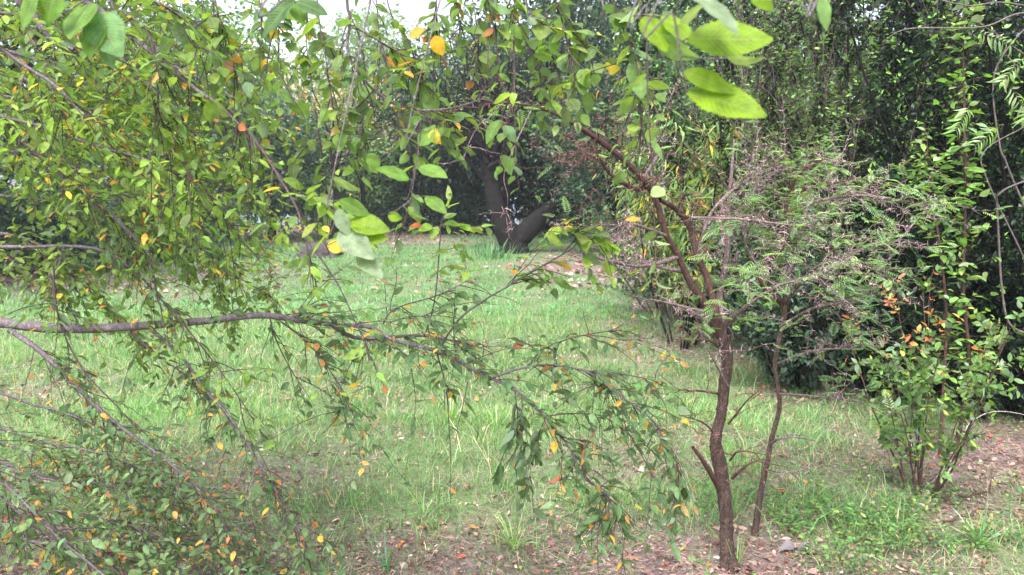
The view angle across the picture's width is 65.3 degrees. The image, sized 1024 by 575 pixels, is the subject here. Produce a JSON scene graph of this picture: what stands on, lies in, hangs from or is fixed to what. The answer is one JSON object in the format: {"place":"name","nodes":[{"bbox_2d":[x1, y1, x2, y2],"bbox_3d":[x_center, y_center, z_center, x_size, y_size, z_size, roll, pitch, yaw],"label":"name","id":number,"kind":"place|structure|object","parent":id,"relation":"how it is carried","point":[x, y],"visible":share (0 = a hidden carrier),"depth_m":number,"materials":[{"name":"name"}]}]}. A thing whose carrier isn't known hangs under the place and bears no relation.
{"place":"outdoors","nodes":[
{"label":"outdoors","id":0,"kind":"place"},
{"bbox_2d":[0,0,1020,184],"label":"sky","id":1,"kind":"structure","parent":0,"point":[418,8],"materials":[{"name":"white"}]},
{"bbox_2d":[0,185,1023,574],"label":"ground","id":2,"kind":"structure","parent":0,"point":[324,509],"depth_m":4.75,"materials":[{"name":"green plant"}]},
{"bbox_2d":[0,177,149,277],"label":"evergreen shrub","id":3,"kind":"object","parent":2,"relation":"on","point":[65,237],"visible":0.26,"depth_m":13.15,"materials":[{"name":"green plant"}]},
{"bbox_2d":[0,0,262,258],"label":"evergreen tree","id":4,"kind":"object","parent":2,"relation":"on","point":[36,38],"visible":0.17,"depth_m":11.51,"materials":[{"name":"green plant"}]},
{"bbox_2d":[57,166,259,261],"bbox_3d":[-6.952,-1.441,15.886,3.838,2.028,2.781,2,8,15],"label":"evergreen shrub","id":5,"kind":"object","parent":2,"relation":"on","point":[234,203],"visible":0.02,"depth_m":15.78,"materials":[{"name":"green plant"}]},
{"bbox_2d":[0,0,325,206],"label":"garden tree","id":6,"kind":"object","parent":2,"relation":"on","point":[185,4],"visible":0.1,"depth_m":17.34,"materials":[{"name":"green plant"}]},
{"bbox_2d":[98,21,319,183],"bbox_3d":[-9.898,-5.352,26.549,7.912,6.856,5.808,0,8,0],"label":"garden tree","id":7,"kind":"object","parent":2,"relation":"on","point":[253,75],"depth_m":26.17,"materials":[{"name":"green plant"}]},
{"bbox_2d":[193,80,360,239],"bbox_3d":[-6.530,-3.233,20.624,4.498,4.285,4.733,7,11,43],"label":"garden tree","id":8,"kind":"object","parent":2,"relation":"on","point":[285,210],"visible":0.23,"depth_m":20.20,"materials":[{"name":"green plant"}]},
{"bbox_2d":[294,242,343,257],"bbox_3d":[-3.967,-0.744,16.411,1.013,0.387,0.770,0,8,0],"label":"boulder","id":9,"kind":"object","parent":2,"relation":"on","point":[303,251],"visible":0.5,"depth_m":16.20,"materials":[{"name":"stone"}]},
{"bbox_2d":[248,54,404,157],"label":"autumn tree","id":10,"kind":"object","parent":2,"relation":"on","point":[306,91],"visible":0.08,"depth_m":31.26,"materials":[{"name":"green plant"}]},
{"bbox_2d":[276,95,392,239],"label":"thin tree","id":11,"kind":"object","parent":2,"relation":"on","point":[337,193],"visible":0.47,"depth_m":19.67,"materials":[{"name":"green plant"}]},
{"bbox_2d":[286,141,385,230],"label":"border shrub","id":12,"kind":"object","parent":2,"relation":"on","point":[315,220],"visible":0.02,"depth_m":24.73,"materials":[{"name":"green plant"}]},
{"bbox_2d":[322,392,355,423],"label":"grass tuft","id":13,"kind":"object","parent":2,"relation":"on","point":[341,415],"visible":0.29,"depth_m":5.22,"materials":[{"name":"green plant"}]},
{"bbox_2d":[276,2,424,150],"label":"garden tree","id":14,"kind":"object","parent":2,"relation":"on","point":[369,43],"visible":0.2,"depth_m":32.27,"materials":[{"name":"green plant"}]},
{"bbox_2d":[310,84,400,206],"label":"thin tree","id":15,"kind":"object","parent":2,"relation":"on","point":[361,185],"visible":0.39,"depth_m":20.81,"materials":[{"name":"green plant"}]},
{"bbox_2d":[312,128,436,232],"bbox_3d":[-3.698,-3.175,24.157,4.697,3.322,3.551,0,8,0],"label":"border shrub","id":16,"kind":"object","parent":2,"relation":"on","point":[372,199],"visible":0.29,"depth_m":23.51,"materials":[{"name":"green plant"}]},
{"bbox_2d":[230,158,518,225],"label":"garden wall","id":17,"kind":"structure","parent":2,"relation":"on","point":[283,224],"depth_m":27.33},
{"bbox_2d":[358,517,422,572],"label":"grass tuft","id":18,"kind":"object","parent":2,"relation":"on","point":[387,564],"visible":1,"depth_m":3.29,"materials":[{"name":"green plant"}]},
{"bbox_2d":[354,33,449,155],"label":"garden tree","id":19,"kind":"object","parent":2,"relation":"on","point":[406,79],"visible":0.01,"depth_m":34.35,"materials":[{"name":"green plant"}]},
{"bbox_2d":[0,0,831,574],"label":"elm tree","id":20,"kind":"object","parent":2,"relation":"on","point":[94,34],"visible":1,"depth_m":2.22,"materials":[{"name":"green plant"}]},
{"bbox_2d":[364,119,487,233],"bbox_3d":[-2.156,-3.395,23.823,4.873,3.776,3.737,0,8,0],"label":"border shrub","id":21,"kind":"object","parent":2,"relation":"on","point":[401,199],"visible":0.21,"depth_m":23.12,"materials":[{"name":"green plant"}]},
{"bbox_2d":[404,484,458,518],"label":"grass tuft","id":22,"kind":"object","parent":2,"relation":"on","point":[423,504],"visible":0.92,"depth_m":3.86,"materials":[{"name":"green plant"}]},
{"bbox_2d":[433,385,481,425],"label":"grass tuft","id":23,"kind":"object","parent":2,"relation":"on","point":[451,412],"visible":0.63,"depth_m":5.18,"materials":[{"name":"green plant"}]},
{"bbox_2d":[379,6,566,132],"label":"garden tree","id":24,"kind":"object","parent":2,"relation":"on","point":[469,39],"visible":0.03,"depth_m":28.08,"materials":[{"name":"green plant"}]},
{"bbox_2d":[405,133,553,234],"bbox_3d":[-0.886,-3.068,23.273,4.745,3.306,3.688,0,8,0],"label":"border shrub","id":25,"kind":"object","parent":2,"relation":"on","point":[470,210],"visible":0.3,"depth_m":22.80,"materials":[{"name":"green plant"}]},
{"bbox_2d":[362,42,618,213],"bbox_3d":[-0.288,-3.907,21.650,7.468,5.327,4.969,-2,8,-12],"label":"evergreen tree","id":26,"kind":"object","parent":2,"relation":"on","point":[510,187],"visible":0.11,"depth_m":21.22,"materials":[{"name":"green plant"}]},
{"bbox_2d":[474,396,510,431],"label":"grass tuft","id":27,"kind":"object","parent":2,"relation":"on","point":[497,421],"visible":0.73,"depth_m":5.08,"materials":[{"name":"green plant"}]},
{"bbox_2d":[462,237,526,260],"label":"iris clump","id":28,"kind":"object","parent":2,"relation":"on","point":[491,253],"visible":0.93,"depth_m":15.93,"materials":[{"name":"green plant"}]},
{"bbox_2d":[412,37,593,253],"bbox_3d":[-0.038,-3.105,17.247,4.293,4.877,3.426,0,8,0],"label":"forked tree","id":29,"kind":"object","parent":2,"relation":"on","point":[525,232],"visible":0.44,"depth_m":16.97,"materials":[{"name":"green plant"}]},
{"bbox_2d":[0,0,1021,212],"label":"distant woods","id":30,"kind":"object","parent":2,"relation":"on","point":[520,18],"depth_m":38.29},
{"bbox_2d":[0,227,1023,574],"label":"leaf litter","id":31,"kind":"object","parent":2,"relation":"on","point":[630,557],"visible":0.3,"depth_m":4.01,"materials":[{"name":"plant"}]},
{"bbox_2d":[943,508,993,522],"bbox_3d":[2.158,1.073,3.778,0.361,0.038,0.044,-4,9,-26],"label":"dead stick","id":32,"kind":"object","parent":31,"relation":"on","point":[956,517],"visible":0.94,"depth_m":3.77,"materials":[{"name":"brown wood"}]},
{"bbox_2d":[0,307,1023,574],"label":"ground weeds","id":33,"kind":"object","parent":2,"relation":"on","point":[864,523],"visible":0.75,"depth_m":3.69,"materials":[{"name":"green plant"}]},
{"bbox_2d":[0,317,1023,574],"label":"dead straw","id":34,"kind":"object","parent":2,"relation":"on","point":[1020,429],"visible":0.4,"depth_m":3.90,"materials":[{"name":"brown plant"}]},
{"bbox_2d":[480,504,559,548],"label":"grass tuft","id":35,"kind":"object","parent":2,"relation":"on","point":[513,542],"visible":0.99,"depth_m":3.51,"materials":[{"name":"green plant"}]},
{"bbox_2d":[472,78,579,233],"bbox_3d":[0.794,-3.900,23.486,5.460,4.908,4.365,0,8,0],"label":"border shrub","id":36,"kind":"object","parent":2,"relation":"on","point":[547,226],"visible":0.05,"depth_m":23.25,"materials":[{"name":"green plant"}]},
{"bbox_2d":[410,0,697,240],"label":"evergreen tree","id":37,"kind":"object","parent":2,"relation":"on","point":[600,29],"visible":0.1,"depth_m":18.95,"materials":[{"name":"green plant"}]},
{"bbox_2d":[529,155,642,237],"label":"border shrub","id":38,"kind":"object","parent":2,"relation":"on","point":[538,205],"visible":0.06,"depth_m":21.59,"materials":[{"name":"green plant"}]},
{"bbox_2d":[517,66,658,256],"bbox_3d":[2.136,-2.523,16.252,4.079,4.032,3.240,0,8,0],"label":"evergreen tree","id":39,"kind":"object","parent":2,"relation":"on","point":[577,180],"visible":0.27,"depth_m":16.18,"materials":[{"name":"green plant"}]},
{"bbox_2d":[380,1,885,573],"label":"thorn tree","id":40,"kind":"object","parent":2,"relation":"on","point":[712,311],"visible":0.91,"depth_m":3.08,"materials":[{"name":"green plant"}]},
{"bbox_2d":[577,168,730,316],"bbox_3d":[2.043,-0.514,9.352,2.404,1.767,2.052,6,10,38],"label":"hedge shrub","id":41,"kind":"object","parent":2,"relation":"on","point":[602,218],"visible":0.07,"depth_m":9.33,"materials":[{"name":"green plant"}]},
{"bbox_2d":[546,0,778,211],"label":"evergreen tree","id":42,"kind":"object","parent":2,"relation":"on","point":[604,77],"visible":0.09,"depth_m":13.99,"materials":[{"name":"green plant"}]},
{"bbox_2d":[609,207,736,303],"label":"evergreen shrub","id":43,"kind":"object","parent":2,"relation":"on","point":[643,277],"depth_m":10.52,"materials":[{"name":"green plant"}]},
{"bbox_2d":[592,93,791,349],"bbox_3d":[1.669,-0.611,7.421,1.576,2.475,2.427,-2,8,-14],"label":"peach tree","id":44,"kind":"object","parent":2,"relation":"on","point":[678,234],"visible":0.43,"depth_m":7.12,"materials":[{"name":"green plant"}]},
{"bbox_2d":[586,7,839,331],"bbox_3d":[2.021,-1.250,8.479,2.334,3.455,2.794,-1,8,-10],"label":"hedge shrub","id":45,"kind":"object","parent":2,"relation":"on","point":[665,281],"visible":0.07,"depth_m":8.45,"materials":[{"name":"green plant"}]},
{"bbox_2d":[574,0,874,238],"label":"evergreen tree","id":46,"kind":"object","parent":2,"relation":"on","point":[658,60],"visible":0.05,"depth_m":11.19,"materials":[{"name":"green plant"}]},
{"bbox_2d":[707,519,772,563],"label":"grass tuft","id":47,"kind":"object","parent":2,"relation":"on","point":[740,557],"visible":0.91,"depth_m":3.34,"materials":[{"name":"green plant"}]},
{"bbox_2d":[777,540,811,554],"bbox_3d":[1.219,1.120,3.450,0.142,0.064,0.097,3,8,22],"label":"rock","id":48,"kind":"object","parent":2,"relation":"on","point":[787,545],"visible":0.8,"depth_m":3.45,"materials":[{"name":"grey stone"}]},
{"bbox_2d":[606,0,1019,351],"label":"privet","id":49,"kind":"object","parent":2,"relation":"on","point":[655,70],"visible":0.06,"depth_m":7.28,"materials":[{"name":"green plant"}]},
{"bbox_2d":[681,168,993,396],"bbox_3d":[2.483,-0.062,6.117,2.070,1.745,2.282,4,9,26],"label":"hedge shrub","id":50,"kind":"object","parent":2,"relation":"on","point":[793,375],"visible":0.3,"depth_m":5.72,"materials":[{"name":"green plant"}]},
{"bbox_2d":[656,0,1023,397],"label":"privet","id":51,"kind":"object","parent":2,"relation":"on","point":[909,89],"visible":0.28,"depth_m":5.58,"materials":[{"name":"green plant"}]},
{"bbox_2d":[660,0,1019,394],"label":"privet","id":52,"kind":"object","parent":2,"relation":"on","point":[807,101],"visible":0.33,"depth_m":5.74,"materials":[{"name":"green plant"}]},
{"bbox_2d":[664,0,1018,276],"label":"privet","id":53,"kind":"object","parent":2,"relation":"on","point":[856,25],"depth_m":7.39,"materials":[{"name":"green plant"}]},
{"bbox_2d":[691,111,1011,536],"bbox_3d":[1.413,0.217,3.469,1.190,1.970,1.267,4,9,27],"label":"thorn tree","id":54,"kind":"object","parent":2,"relation":"on","point":[799,208],"visible":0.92,"depth_m":3.27,"materials":[{"name":"green plant"}]},
{"bbox_2d":[769,206,1023,416],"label":"hedge shrub","id":55,"kind":"object","parent":2,"relation":"on","point":[910,323],"visible":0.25,"depth_m":5.42,"materials":[{"name":"green plant"}]},
{"bbox_2d":[790,0,1023,414],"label":"privet","id":56,"kind":"object","parent":2,"relation":"on","point":[1003,10],"visible":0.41,"depth_m":5.14,"materials":[{"name":"green plant"}]},
{"bbox_2d":[828,159,1023,419],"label":"hedge shrub","id":57,"kind":"object","parent":2,"relation":"on","point":[956,364],"visible":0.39,"depth_m":5.34,"materials":[{"name":"green plant"}]},
{"bbox_2d":[838,252,1023,497],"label":"red tipped shrub","id":58,"kind":"object","parent":2,"relation":"on","point":[924,373],"visible":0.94,"depth_m":3.98,"materials":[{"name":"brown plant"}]},
{"bbox_2d":[900,122,972,458],"bbox_3d":[2.347,0.059,4.470,0.455,1.942,0.305,0,8,0],"label":"sapling","id":59,"kind":"object","parent":2,"relation":"on","point":[924,163],"visible":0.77,"depth_m":4.42,"materials":[{"name":"green plant"}]},
{"bbox_2d":[877,0,1023,272],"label":"privet","id":60,"kind":"object","parent":2,"relation":"on","point":[976,65],"visible":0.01,"depth_m":6.21,"materials":[{"name":"green plant"}]},
{"bbox_2d":[882,0,1023,154],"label":"ash tree","id":61,"kind":"object","parent":2,"relation":"on","point":[1005,85],"visible":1,"depth_m":3.96,"materials":[{"name":"green plant"}]},
{"bbox_2d":[929,0,1004,453],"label":"sapling","id":62,"kind":"object","parent":2,"relation":"on","point":[971,168],"visible":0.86,"depth_m":4.32,"materials":[{"name":"green plant"}]},
{"bbox_2d":[931,411,1023,482],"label":"dry cane","id":63,"kind":"object","parent":2,"relation":"on","point":[976,418],"visible":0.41,"depth_m":4.50,"materials":[{"name":"brown plant"}]},
{"bbox_2d":[943,505,1017,553],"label":"grass tuft","id":64,"kind":"object","parent":2,"relation":"on","point":[974,535],"visible":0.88,"depth_m":3.52,"materials":[{"name":"green plant"}]},
{"bbox_2d":[943,476,1021,499],"bbox_3d":[2.416,1.030,4.085,0.618,0.038,0.048,-4,9,-27],"label":"dead stick","id":65,"kind":"object","parent":2,"relation":"on","point":[948,496],"visible":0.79,"depth_m":4.04,"materials":[{"name":"brown wood"}]},
{"bbox_2d":[980,127,1023,258],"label":"vine","id":66,"kind":"object","parent":2,"relation":"on","point":[994,195],"visible":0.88,"depth_m":4.47,"materials":[{"name":"grey plant"}]},
{"bbox_2d":[992,29,1023,207],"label":"vine","id":67,"kind":"object","parent":2,"relation":"on","point":[1011,176],"visible":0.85,"depth_m":4.42,"materials":[{"name":"grey plant"}]},
{"bbox_2d":[995,181,1023,333],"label":"vine","id":68,"kind":"object","parent":2,"relation":"on","point":[999,253],"visible":0.94,"depth_m":4.49,"materials":[{"name":"grey plant"}]},
{"bbox_2d":[0,233,1023,574],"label":"grass","id":69,"kind":"structure","parent":0,"point":[142,409],"depth_m":5.54,"materials":[{"name":"green plant"}]}
]}

